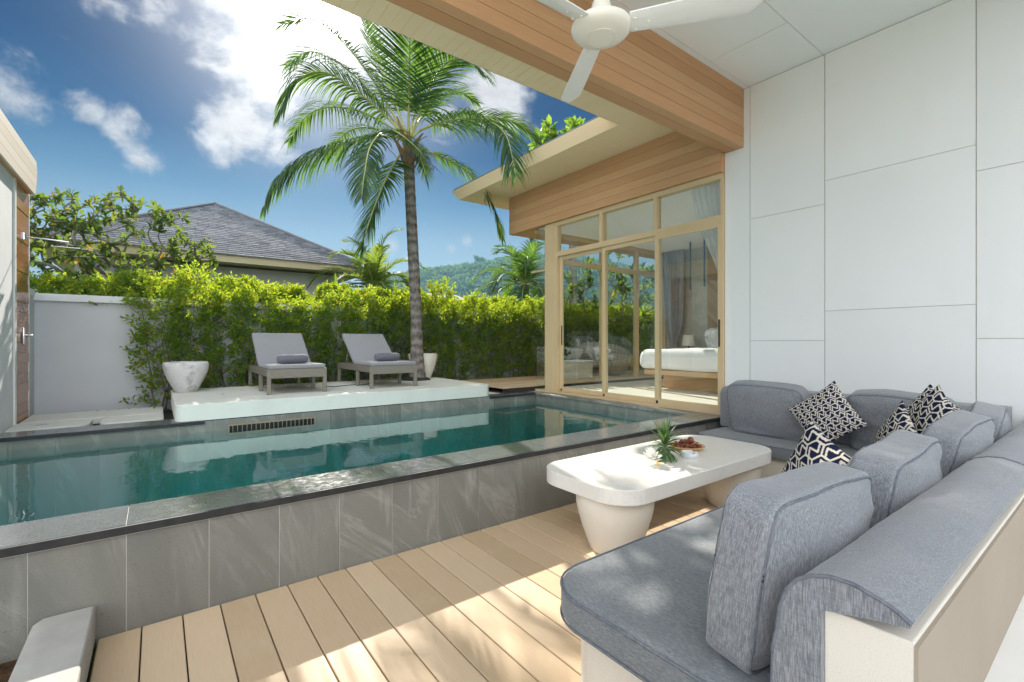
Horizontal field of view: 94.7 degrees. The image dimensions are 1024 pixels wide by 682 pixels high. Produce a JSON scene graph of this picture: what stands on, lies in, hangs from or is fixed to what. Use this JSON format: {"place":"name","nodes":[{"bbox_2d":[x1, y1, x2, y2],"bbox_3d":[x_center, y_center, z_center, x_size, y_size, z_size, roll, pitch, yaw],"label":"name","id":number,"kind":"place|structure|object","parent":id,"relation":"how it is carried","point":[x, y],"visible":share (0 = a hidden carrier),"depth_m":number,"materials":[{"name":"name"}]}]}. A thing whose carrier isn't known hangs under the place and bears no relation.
{"place":"outdoors","nodes":[
{"label":"outdoors","id":0,"kind":"place"},
{"bbox_2d":[88,391,511,681],"bbox_3d":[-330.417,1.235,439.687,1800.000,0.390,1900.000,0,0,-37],"label":"ground","id":1,"kind":"structure","parent":0,"point":[171,414],"depth_m":6.58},
{"bbox_2d":[0,109,36,432],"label":"shower pavilion","id":2,"kind":"structure","parent":1,"relation":"on","point":[18,173],"depth_m":5.27,"materials":[{"name":"paint"}]},
{"bbox_2d":[22,232,82,343],"bbox_3d":[-5.654,-0.627,5.796,0.546,1.335,0.260,0,0,-37],"label":"shower","id":3,"kind":"object","parent":2,"relation":"attached to","point":[66,248],"visible":0.97,"depth_m":5.76,"materials":[{"name":"silver metal"}]},
{"bbox_2d":[0,642,95,681],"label":"planting soil","id":4,"kind":"structure","parent":1,"relation":"on","point":[6,669],"depth_m":2.00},
{"bbox_2d":[8,606,95,681],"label":"concrete block","id":5,"kind":"structure","parent":4,"relation":"on","point":[58,648],"depth_m":1.90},
{"bbox_2d":[30,270,98,294],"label":"hedge bush","id":6,"kind":"object","parent":1,"relation":"on","point":[51,282],"visible":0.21,"depth_m":6.63,"materials":[{"name":"green plant"}]},
{"bbox_2d":[42,271,145,305],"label":"hedge bush","id":7,"kind":"object","parent":1,"relation":"on","point":[89,283],"visible":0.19,"depth_m":6.79,"materials":[{"name":"green plant"}]},
{"bbox_2d":[30,185,220,280],"bbox_3d":[-6.934,-0.833,8.247,3.109,3.759,2.019,0,0,-37],"label":"frangipani tree","id":8,"kind":"object","parent":1,"relation":"on","point":[76,225],"visible":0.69,"depth_m":7.95,"materials":[{"name":"green plant"}]},
{"bbox_2d":[94,266,166,319],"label":"hedge bush","id":9,"kind":"object","parent":1,"relation":"on","point":[121,279],"visible":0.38,"depth_m":6.85,"materials":[{"name":"green plant"}]},
{"bbox_2d":[93,409,170,425],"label":"gravel","id":10,"kind":"structure","parent":1,"relation":"on","point":[166,414],"depth_m":6.42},
{"bbox_2d":[4,419,92,432],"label":"stepping slab","id":11,"kind":"structure","parent":10,"relation":"on","point":[52,425],"depth_m":5.25,"materials":[{"name":"concrete"}]},
{"bbox_2d":[19,406,162,423],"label":"stepping slab","id":12,"kind":"structure","parent":10,"relation":"on","point":[97,417],"depth_m":6.02,"materials":[{"name":"concrete"}]},
{"bbox_2d":[100,413,163,424],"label":"stepping slab","id":13,"kind":"structure","parent":10,"relation":"on","point":[131,418],"depth_m":5.71,"materials":[{"name":"concrete"}]},
{"bbox_2d":[118,267,202,410],"bbox_3d":[-5.068,-0.016,6.832,0.984,2.077,0.811,0,0,-37],"label":"hedge shrub","id":14,"kind":"object","parent":10,"relation":"on","point":[141,337],"visible":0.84,"depth_m":6.72,"materials":[{"name":"green plant"}]},
{"bbox_2d":[140,274,203,299],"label":"hedge bush","id":15,"kind":"object","parent":1,"relation":"on","point":[163,277],"visible":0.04,"depth_m":7.51,"materials":[{"name":"green plant"}]},
{"bbox_2d":[152,256,235,396],"bbox_3d":[-4.755,-0.120,7.060,1.052,2.284,0.814,0,0,-37],"label":"hedge shrub","id":16,"kind":"object","parent":1,"relation":"on","point":[203,279],"visible":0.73,"depth_m":6.99,"materials":[{"name":"green plant"}]},
{"bbox_2d":[30,202,362,303],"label":"neighbour house","id":17,"kind":"structure","parent":1,"relation":"on","point":[264,251],"depth_m":11.23,"materials":[{"name":"tile"}]},
{"bbox_2d":[187,284,259,388],"bbox_3d":[-4.428,0.064,7.292,1.024,1.914,0.751,0,0,-44],"label":"hedge shrub","id":18,"kind":"object","parent":1,"relation":"on","point":[212,303],"visible":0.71,"depth_m":7.21,"materials":[{"name":"green plant"}]},
{"bbox_2d":[197,271,282,302],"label":"hedge bush","id":19,"kind":"object","parent":1,"relation":"on","point":[231,282],"visible":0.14,"depth_m":7.91,"materials":[{"name":"green plant"}]},
{"bbox_2d":[225,280,289,386],"bbox_3d":[-4.035,0.006,7.554,0.975,2.031,0.736,0,0,-44],"label":"hedge shrub","id":20,"kind":"object","parent":1,"relation":"on","point":[252,296],"visible":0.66,"depth_m":7.43,"materials":[{"name":"green plant"}]},
{"bbox_2d":[254,281,320,303],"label":"hedge bush","id":21,"kind":"object","parent":1,"relation":"on","point":[295,289],"visible":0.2,"depth_m":8.49,"materials":[{"name":"green plant"}]},
{"bbox_2d":[259,291,318,384],"bbox_3d":[-3.687,0.095,7.850,1.043,1.853,0.772,0,0,-39],"label":"hedge shrub","id":22,"kind":"object","parent":1,"relation":"on","point":[295,311],"visible":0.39,"depth_m":7.79,"materials":[{"name":"green plant"}]},
{"bbox_2d":[281,295,341,382],"bbox_3d":[-3.416,0.116,8.049,0.984,1.812,0.811,0,0,-40],"label":"hedge shrub","id":23,"kind":"object","parent":1,"relation":"on","point":[320,333],"visible":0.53,"depth_m":7.99,"materials":[{"name":"green plant"}]},
{"bbox_2d":[310,280,364,306],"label":"hedge bush","id":24,"kind":"object","parent":1,"relation":"on","point":[319,292],"visible":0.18,"depth_m":8.86,"materials":[{"name":"green plant"}]},
{"bbox_2d":[310,284,368,381],"bbox_3d":[-3.077,0.002,8.333,1.052,2.041,0.814,0,0,-31],"label":"hedge shrub","id":25,"kind":"object","parent":1,"relation":"on","point":[334,301],"visible":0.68,"depth_m":8.24,"materials":[{"name":"green plant"}]},
{"bbox_2d":[30,288,654,415],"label":"boundary wall","id":26,"kind":"structure","parent":1,"relation":"on","point":[79,359],"depth_m":6.60,"materials":[{"name":"paint"}]},
{"bbox_2d":[0,391,727,663],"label":"swimming pool","id":27,"kind":"structure","parent":1,"relation":"in","point":[122,527],"depth_m":3.49,"materials":[{"name":"stone"}]},
{"bbox_2d":[171,377,488,421],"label":"sunbathing platform","id":28,"kind":"structure","parent":27,"relation":"on","point":[201,404],"depth_m":6.29,"materials":[{"name":"concrete"}]},
{"bbox_2d":[162,361,208,392],"bbox_3d":[-4.508,0.494,6.522,0.532,0.412,0.532,0,0,-37],"label":"aged planter","id":29,"kind":"object","parent":28,"relation":"on","point":[184,376],"visible":1,"depth_m":6.36,"materials":[{"name":"concrete"}]},
{"bbox_2d":[248,333,326,394],"bbox_3d":[-3.334,0.288,6.933,0.744,0.824,1.600,0,0,-37],"label":"sun lounger","id":30,"kind":"object","parent":28,"relation":"on","point":[269,348],"visible":0.98,"depth_m":6.85,"materials":[{"name":"fabric"},{"name":"wood"}]},
{"bbox_2d":[276,354,307,363],"bbox_3d":[-3.026,0.247,6.507,0.388,0.127,0.164,0,0,-39],"label":"rolled towel","id":31,"kind":"object","parent":30,"relation":"on","point":[290,358],"visible":1,"depth_m":6.45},
{"bbox_2d":[337,334,416,388],"bbox_3d":[-2.245,0.288,7.732,0.744,0.824,1.600,0,0,-37],"label":"sun lounger","id":32,"kind":"object","parent":28,"relation":"on","point":[363,349],"visible":0.95,"depth_m":7.65,"materials":[{"name":"fabric"},{"name":"wood"}]},
{"bbox_2d":[374,353,399,360],"bbox_3d":[-1.947,0.247,7.368,0.388,0.127,0.164,0,0,-38],"label":"rolled towel","id":33,"kind":"object","parent":32,"relation":"on","point":[386,356],"visible":1,"depth_m":7.30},
{"bbox_2d":[260,0,543,377],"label":"coconut palm","id":34,"kind":"object","parent":28,"relation":"on","point":[421,102],"visible":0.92,"depth_m":8.14,"materials":[{"name":"green plant"}]},
{"bbox_2d":[408,353,436,377],"bbox_3d":[-1.672,0.468,8.850,0.536,0.465,0.536,0,0,-37],"label":"cream planter","id":35,"kind":"object","parent":28,"relation":"on","point":[430,359],"visible":0.42,"depth_m":8.70,"materials":[{"name":"ceramic"}]},
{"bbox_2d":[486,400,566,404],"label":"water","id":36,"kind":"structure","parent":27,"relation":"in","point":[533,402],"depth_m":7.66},
{"bbox_2d":[338,285,393,380],"bbox_3d":[-2.683,-0.002,8.561,1.024,2.046,0.751,0,0,-36],"label":"hedge shrub","id":37,"kind":"object","parent":1,"relation":"on","point":[369,295],"visible":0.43,"depth_m":8.46,"materials":[{"name":"green plant"}]},
{"bbox_2d":[306,227,427,294],"bbox_3d":[-3.556,-0.940,11.766,2.810,3.973,2.816,0,0,31],"label":"young palm","id":38,"kind":"object","parent":1,"relation":"on","point":[373,274],"visible":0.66,"depth_m":11.50,"materials":[{"name":"green plant"}]},
{"bbox_2d":[353,283,401,306],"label":"hedge bush","id":39,"kind":"object","parent":1,"relation":"on","point":[380,292],"visible":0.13,"depth_m":9.41,"materials":[{"name":"green plant"}]},
{"bbox_2d":[360,294,407,378],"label":"hedge shrub","id":40,"kind":"object","parent":1,"relation":"on","point":[388,309],"visible":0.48,"depth_m":8.75,"materials":[{"name":"green plant"}]},
{"bbox_2d":[375,283,427,377],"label":"hedge shrub","id":41,"kind":"object","parent":1,"relation":"on","point":[397,298],"visible":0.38,"depth_m":8.95,"materials":[{"name":"green plant"}]},
{"bbox_2d":[90,486,717,681],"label":"deck","id":42,"kind":"structure","parent":1,"relation":"on","point":[483,605],"depth_m":2.33,"materials":[{"name":"brown wood"}]},
{"bbox_2d":[547,435,770,553],"bbox_3d":[1.215,1.153,3.705,2.025,0.495,0.834,0,0,-37],"label":"coffee table","id":43,"kind":"object","parent":42,"relation":"on","point":[618,492],"visible":0.81,"depth_m":3.22,"materials":[{"name":"stone"}]},
{"bbox_2d":[639,447,661,464],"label":"white flower","id":44,"kind":"object","parent":43,"relation":"on","point":[651,453],"visible":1,"depth_m":3.44,"materials":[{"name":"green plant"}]},
{"bbox_2d":[670,441,704,450],"bbox_3d":[1.458,0.885,3.935,0.290,0.038,0.290,0,0,-37],"label":"wooden plate","id":45,"kind":"object","parent":43,"relation":"on","point":[693,449],"visible":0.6,"depth_m":3.85,"materials":[{"name":"brown wood"}]},
{"bbox_2d":[673,439,701,448],"bbox_3d":[1.454,0.857,3.935,0.236,0.070,0.226,0,0,-37],"label":"dried potpourri","id":46,"kind":"object","parent":45,"relation":"on","point":[685,442],"visible":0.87,"depth_m":3.90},
{"bbox_2d":[680,450,698,458],"bbox_3d":[1.387,0.884,3.688,0.134,0.040,0.134,0,0,-37],"label":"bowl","id":47,"kind":"object","parent":43,"relation":"on","point":[690,454],"visible":0.98,"depth_m":3.65,"materials":[{"name":"white ceramic"}]},
{"bbox_2d":[560,386,1023,681],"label":"corner sofa","id":48,"kind":"object","parent":42,"relation":"on","point":[927,585],"visible":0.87,"depth_m":1.47,"materials":[{"name":"fabric"}]},
{"bbox_2d":[726,380,809,441],"bbox_3d":[2.595,0.695,4.790,0.270,0.571,0.772,-17,10,-36],"label":"back cushion","id":49,"kind":"object","parent":48,"relation":"on","point":[756,407],"visible":0.8,"depth_m":4.69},
{"bbox_2d":[705,461,873,673],"bbox_3d":[0.943,0.700,1.565,0.764,0.546,0.312,0,8,-35],"label":"back cushion","id":50,"kind":"object","parent":48,"relation":"on","point":[778,534],"visible":0.81,"depth_m":1.35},
{"bbox_2d":[781,420,850,472],"bbox_3d":[1.869,0.775,2.906,0.151,0.420,0.420,12,23,-7],"label":"patterned pillow","id":51,"kind":"object","parent":48,"relation":"on","point":[815,445],"visible":0.46,"depth_m":2.89,"materials":[{"name":"fabric"}]},
{"bbox_2d":[787,380,867,441],"bbox_3d":[2.770,0.665,4.171,0.140,0.470,0.470,21,-51,-30],"label":"patterned pillow","id":52,"kind":"object","parent":48,"relation":"on","point":[830,412],"visible":0.84,"depth_m":4.11,"materials":[{"name":"fabric"}]},
{"bbox_2d":[846,429,941,528],"bbox_3d":[1.696,0.706,2.123,0.824,0.536,0.320,0,10,-39],"label":"back cushion","id":53,"kind":"object","parent":48,"relation":"on","point":[901,467],"visible":0.48,"depth_m":1.89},
{"bbox_2d":[873,400,916,442],"bbox_3d":[2.795,0.720,3.439,0.140,0.420,0.420,14,38,13],"label":"patterned pillow","id":54,"kind":"object","parent":48,"relation":"on","point":[898,418],"visible":0.39,"depth_m":3.42,"materials":[{"name":"fabric"}]},
{"bbox_2d":[846,389,958,449],"bbox_3d":[3.245,0.697,3.941,0.273,0.567,0.732,-17,10,-35],"label":"back cushion","id":55,"kind":"object","parent":48,"relation":"on","point":[874,409],"visible":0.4,"depth_m":3.99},
{"bbox_2d":[908,384,953,433],"bbox_3d":[2.993,0.610,3.375,0.140,0.440,0.440,14,42,1],"label":"patterned pillow","id":56,"kind":"object","parent":48,"relation":"on","point":[934,404],"visible":0.41,"depth_m":3.36,"materials":[{"name":"fabric"}]},
{"bbox_2d":[906,384,960,411],"bbox_3d":[3.135,0.625,3.519,0.140,0.440,0.440,13,32,-26],"label":"patterned pillow","id":57,"kind":"object","parent":48,"relation":"on","point":[924,393],"visible":0.06,"depth_m":3.58,"materials":[{"name":"fabric"}]},
{"bbox_2d":[921,410,994,478],"bbox_3d":[2.529,0.697,2.724,0.764,0.560,0.314,0,13,-35],"label":"back cushion","id":58,"kind":"object","parent":48,"relation":"on","point":[962,436],"visible":0.39,"depth_m":2.50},
{"bbox_2d":[965,401,1011,442],"bbox_3d":[3.275,0.708,3.310,0.692,0.535,0.289,0,13,-43],"label":"back cushion","id":59,"kind":"object","parent":48,"relation":"on","point":[998,415],"visible":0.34,"depth_m":3.13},
{"bbox_2d":[385,287,444,310],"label":"hedge bush","id":60,"kind":"object","parent":1,"relation":"on","point":[402,292],"visible":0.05,"depth_m":9.79,"materials":[{"name":"green plant"}]},
{"bbox_2d":[398,290,445,376],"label":"hedge shrub","id":61,"kind":"object","parent":1,"relation":"on","point":[425,312],"visible":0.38,"depth_m":9.28,"materials":[{"name":"green plant"}]},
{"bbox_2d":[421,274,466,378],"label":"hedge shrub","id":62,"kind":"object","parent":1,"relation":"on","point":[441,289],"visible":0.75,"depth_m":9.49,"materials":[{"name":"green plant"}]},
{"bbox_2d":[435,298,481,379],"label":"hedge shrub","id":63,"kind":"object","parent":1,"relation":"on","point":[454,344],"visible":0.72,"depth_m":9.73,"materials":[{"name":"green plant"}]},
{"bbox_2d":[456,290,496,379],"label":"hedge shrub","id":64,"kind":"object","parent":1,"relation":"on","point":[477,306],"visible":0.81,"depth_m":9.98,"materials":[{"name":"green plant"}]},
{"bbox_2d":[470,300,512,378],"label":"hedge shrub","id":65,"kind":"object","parent":1,"relation":"on","point":[498,322],"visible":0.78,"depth_m":10.18,"materials":[{"name":"green plant"}]},
{"bbox_2d":[485,296,524,377],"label":"hedge shrub","id":66,"kind":"object","parent":1,"relation":"on","point":[511,312],"visible":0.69,"depth_m":10.46,"materials":[{"name":"green plant"}]},
{"bbox_2d":[485,294,531,313],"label":"hedge bush","id":67,"kind":"object","parent":1,"relation":"on","point":[495,298],"visible":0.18,"depth_m":11.38,"materials":[{"name":"green plant"}]},
{"bbox_2d":[505,301,541,377],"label":"hedge shrub","id":68,"kind":"object","parent":1,"relation":"on","point":[522,324],"visible":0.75,"depth_m":10.71,"materials":[{"name":"green plant"}]},
{"bbox_2d":[469,238,577,302],"bbox_3d":[0.384,-1.249,14.714,3.709,4.589,3.232,0,0,-37],"label":"young palm","id":69,"kind":"object","parent":1,"relation":"on","point":[523,276],"visible":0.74,"depth_m":14.29,"materials":[{"name":"green plant"}]},
{"bbox_2d":[517,295,544,375],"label":"hedge shrub","id":70,"kind":"object","parent":1,"relation":"on","point":[531,303],"visible":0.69,"depth_m":10.93,"materials":[{"name":"green plant"}]},
{"bbox_2d":[532,306,567,374],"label":"hedge shrub","id":71,"kind":"object","parent":1,"relation":"on","point":[542,368],"visible":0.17,"depth_m":11.17,"materials":[{"name":"green plant"}]},
{"bbox_2d":[527,114,584,303],"bbox_3d":[1.898,-3.186,15.388,3.607,8.458,2.810,0,0,-37],"label":"broadleaf tree","id":72,"kind":"object","parent":1,"relation":"on","point":[549,133],"visible":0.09,"depth_m":14.72,"materials":[{"name":"green plant"}]},
{"bbox_2d":[564,297,582,359],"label":"hedge shrub","id":73,"kind":"object","parent":1,"relation":"on","point":[570,311],"visible":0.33,"depth_m":11.52,"materials":[{"name":"green plant"}]},
{"bbox_2d":[564,305,590,359],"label":"hedge shrub","id":74,"kind":"object","parent":1,"relation":"on","point":[580,340],"visible":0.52,"depth_m":11.72,"materials":[{"name":"green plant"}]},
{"bbox_2d":[571,303,598,370],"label":"hedge shrub","id":75,"kind":"object","parent":1,"relation":"on","point":[592,315],"visible":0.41,"depth_m":11.99,"materials":[{"name":"green plant"}]},
{"bbox_2d":[584,308,613,370],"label":"hedge shrub","id":76,"kind":"object","parent":1,"relation":"on","point":[593,327],"visible":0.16,"depth_m":12.15,"materials":[{"name":"green plant"}]},
{"bbox_2d":[584,323,614,348],"bbox_3d":[2.261,0.048,12.160,0.478,1.506,1.089,0,0,39],"label":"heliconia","id":77,"kind":"object","parent":1,"relation":"on","point":[610,341],"visible":0.27,"depth_m":12.10,"materials":[{"name":"green plant"}]},
{"bbox_2d":[594,305,622,369],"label":"hedge shrub","id":78,"kind":"object","parent":1,"relation":"on","point":[610,312],"visible":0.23,"depth_m":12.45,"materials":[{"name":"green plant"}]},
{"bbox_2d":[564,251,654,370],"bbox_3d":[2.921,-0.778,12.516,4.187,3.658,1.154,0,0,-37],"label":"frangipani tree","id":79,"kind":"object","parent":1,"relation":"on","point":[625,290],"visible":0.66,"depth_m":12.37,"materials":[{"name":"green plant"}]},
{"bbox_2d":[610,302,632,367],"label":"hedge shrub","id":80,"kind":"object","parent":1,"relation":"on","point":[624,324],"visible":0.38,"depth_m":12.70,"materials":[{"name":"green plant"}]},
{"bbox_2d":[615,305,643,370],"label":"hedge shrub","id":81,"kind":"object","parent":1,"relation":"on","point":[630,332],"visible":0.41,"depth_m":12.89,"materials":[{"name":"green plant"}]},
{"bbox_2d":[625,310,650,369],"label":"hedge shrub","id":82,"kind":"object","parent":1,"relation":"on","point":[643,336],"visible":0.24,"depth_m":13.19,"materials":[{"name":"green plant"}]},
{"bbox_2d":[639,308,654,369],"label":"hedge shrub","id":83,"kind":"object","parent":1,"relation":"on","point":[651,338],"visible":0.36,"depth_m":13.44,"materials":[{"name":"green plant"}]},
{"bbox_2d":[643,316,654,368],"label":"hedge shrub","id":84,"kind":"object","parent":1,"relation":"on","point":[650,330],"visible":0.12,"depth_m":13.68,"materials":[{"name":"green plant"}]},
{"bbox_2d":[319,0,1023,445],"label":"villa","id":85,"kind":"object","parent":1,"relation":"on","point":[861,162],"visible":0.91,"depth_m":4.61,"materials":[{"name":"paint"}]},
{"bbox_2d":[560,248,607,395],"bbox_3d":[1.134,-0.290,7.610,0.042,2.288,1.045,0,0,-37],"label":"sliding door","id":86,"kind":"structure","parent":85,"relation":"in","point":[564,389],"depth_m":7.85,"materials":[{"name":"beige wood"}]},
{"bbox_2d":[535,230,666,382],"bbox_3d":[2.007,-0.582,9.764,3.920,2.874,0.081,0,0,-37],"label":"rear window frame","id":87,"kind":"structure","parent":85,"relation":"in","point":[635,271],"depth_m":10.24,"materials":[{"name":"beige wood"}]},
{"bbox_2d":[531,172,724,414],"bbox_3d":[1.475,-0.566,7.123,0.116,2.907,3.623,0,0,-37],"label":"window frame","id":88,"kind":"structure","parent":85,"relation":"in","point":[553,252],"depth_m":7.33,"materials":[{"name":"beige wood"}]},
{"bbox_2d":[602,236,660,402],"bbox_3d":[1.702,-0.290,6.811,0.036,2.288,1.045,0,0,-37],"label":"sliding door","id":89,"kind":"structure","parent":85,"relation":"in","point":[604,394],"depth_m":7.12,"materials":[{"name":"beige wood"}]},
{"bbox_2d":[537,0,761,102],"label":"ceiling fan","id":90,"kind":"object","parent":85,"relation":"hanging from","point":[597,26],"visible":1,"depth_m":2.33,"materials":[{"name":"plastic"}]},
{"bbox_2d":[662,249,683,348],"bbox_3d":[3.607,-0.585,10.547,0.100,2.850,0.570,0,0,-37],"label":"grey drape","id":91,"kind":"object","parent":85,"relation":"hanging from","point":[673,272],"visible":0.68,"depth_m":10.52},
{"bbox_2d":[640,348,717,391],"bbox_3d":[3.869,0.490,8.540,2.312,0.727,2.182,0,0,-37],"label":"bed","id":92,"kind":"object","parent":85,"relation":"on","point":[696,369],"visible":0.52,"depth_m":8.04,"materials":[{"name":"fabric"}]},
{"bbox_2d":[705,328,714,347],"bbox_3d":[4.252,-0.051,9.450,0.321,0.457,0.740,-24,14,-34],"label":"bed pillow","id":93,"kind":"object","parent":92,"relation":"on","point":[708,331],"visible":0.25,"depth_m":9.61,"materials":[{"name":"fabric"}]},
{"bbox_2d":[704,326,717,347],"bbox_3d":[3.956,-0.060,9.052,0.140,0.420,0.420,19,-55,-33],"label":"pillow","id":94,"kind":"object","parent":92,"relation":"on","point":[711,338],"visible":0.46,"depth_m":9.07,"materials":[{"name":"fabric"}]},
{"bbox_2d":[655,221,722,411],"bbox_3d":[2.240,-0.290,6.040,0.042,2.288,0.965,0,0,-37],"label":"sliding door","id":95,"kind":"structure","parent":85,"relation":"in","point":[719,225],"depth_m":5.98,"materials":[{"name":"beige wood"}]},
{"bbox_2d":[703,237,704,286],"bbox_3d":[3.631,-1.515,8.901,0.036,0.970,0.036,0,0,-37],"label":"pendant tube","id":96,"kind":"object","parent":85,"relation":"hanging from","point":[703,262],"visible":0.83,"depth_m":8.90,"materials":[{"name":"black plastic"}]},
{"bbox_2d":[691,183,719,270],"bbox_3d":[2.589,-0.585,6.042,0.070,2.850,0.650,0,0,-37],"label":"sheer curtain","id":97,"kind":"object","parent":85,"relation":"hanging from","point":[706,200],"visible":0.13,"depth_m":6.09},
{"bbox_2d":[0,0,654,292],"label":"sky","id":98,"kind":"structure","parent":0,"point":[172,103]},
{"bbox_2d":[423,264,654,306],"bbox_3d":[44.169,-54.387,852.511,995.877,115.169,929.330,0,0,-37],"label":"hill","id":99,"kind":"structure","parent":0,"point":[628,300],"depth_m":545.11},
{"bbox_2d":[386,252,654,306],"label":"forest","id":100,"kind":"object","parent":99,"relation":"on","point":[458,274],"visible":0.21,"depth_m":574.45,"materials":[{"name":"green plant"}]},
{"bbox_2d":[461,370,662,392],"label":"wooden deck","id":101,"kind":"structure","parent":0,"point":[515,384],"depth_m":9.32,"materials":[{"name":"brown wood"}]},
{"bbox_2d":[575,342,630,375],"bbox_3d":[2.216,0.415,11.109,1.260,0.769,1.160,0,0,-37],"label":"woven lounge chair","id":102,"kind":"object","parent":101,"relation":"on","point":[616,363],"visible":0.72,"depth_m":11.33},
{"bbox_2d":[586,340,595,360],"bbox_3d":[1.859,0.250,11.092,0.140,0.420,0.420,-23,32,31],"label":"chair cushion","id":103,"kind":"object","parent":102,"relation":"on","point":[590,351],"visible":0.96,"depth_m":11.00,"materials":[{"name":"fabric"}]},
{"bbox_2d":[594,341,611,357],"bbox_3d":[2.149,0.250,11.372,0.420,0.420,0.140,-48,-2,-26],"label":"chair cushion","id":104,"kind":"object","parent":102,"relation":"on","point":[596,347],"visible":0.32,"depth_m":11.33,"materials":[{"name":"fabric"}]},
{"bbox_2d":[564,360,592,379],"bbox_3d":[1.391,0.605,10.051,0.490,0.390,0.490,0,0,-37],"label":"garden stool","id":105,"kind":"object","parent":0,"point":[578,369],"visible":0.92,"depth_m":9.88,"materials":[{"name":"paint"}]},
{"bbox_2d":[682,335,695,347],"bbox_3d":[3.768,0.104,10.050,0.290,0.460,0.290,0,0,-37],"label":"table lamp","id":106,"kind":"object","parent":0,"point":[688,340],"visible":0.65,"depth_m":9.94,"materials":[{"name":"beige fabric"}]},
{"bbox_2d":[984,595,1023,681],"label":"terrace floor","id":107,"kind":"structure","parent":0,"point":[1007,665],"depth_m":1.55,"materials":[{"name":"tile"}]},
{"bbox_3d":[1.157,0.857,3.571,0.088,0.095,0.088,0,0,-37],"label":"glass vase","id":108,"kind":"object","parent":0,"visible":0},
{"bbox_2d":[641,417,686,464],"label":"leaf sprig","id":109,"kind":"object","parent":108,"relation":"in","point":[665,438],"visible":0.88,"depth_m":3.55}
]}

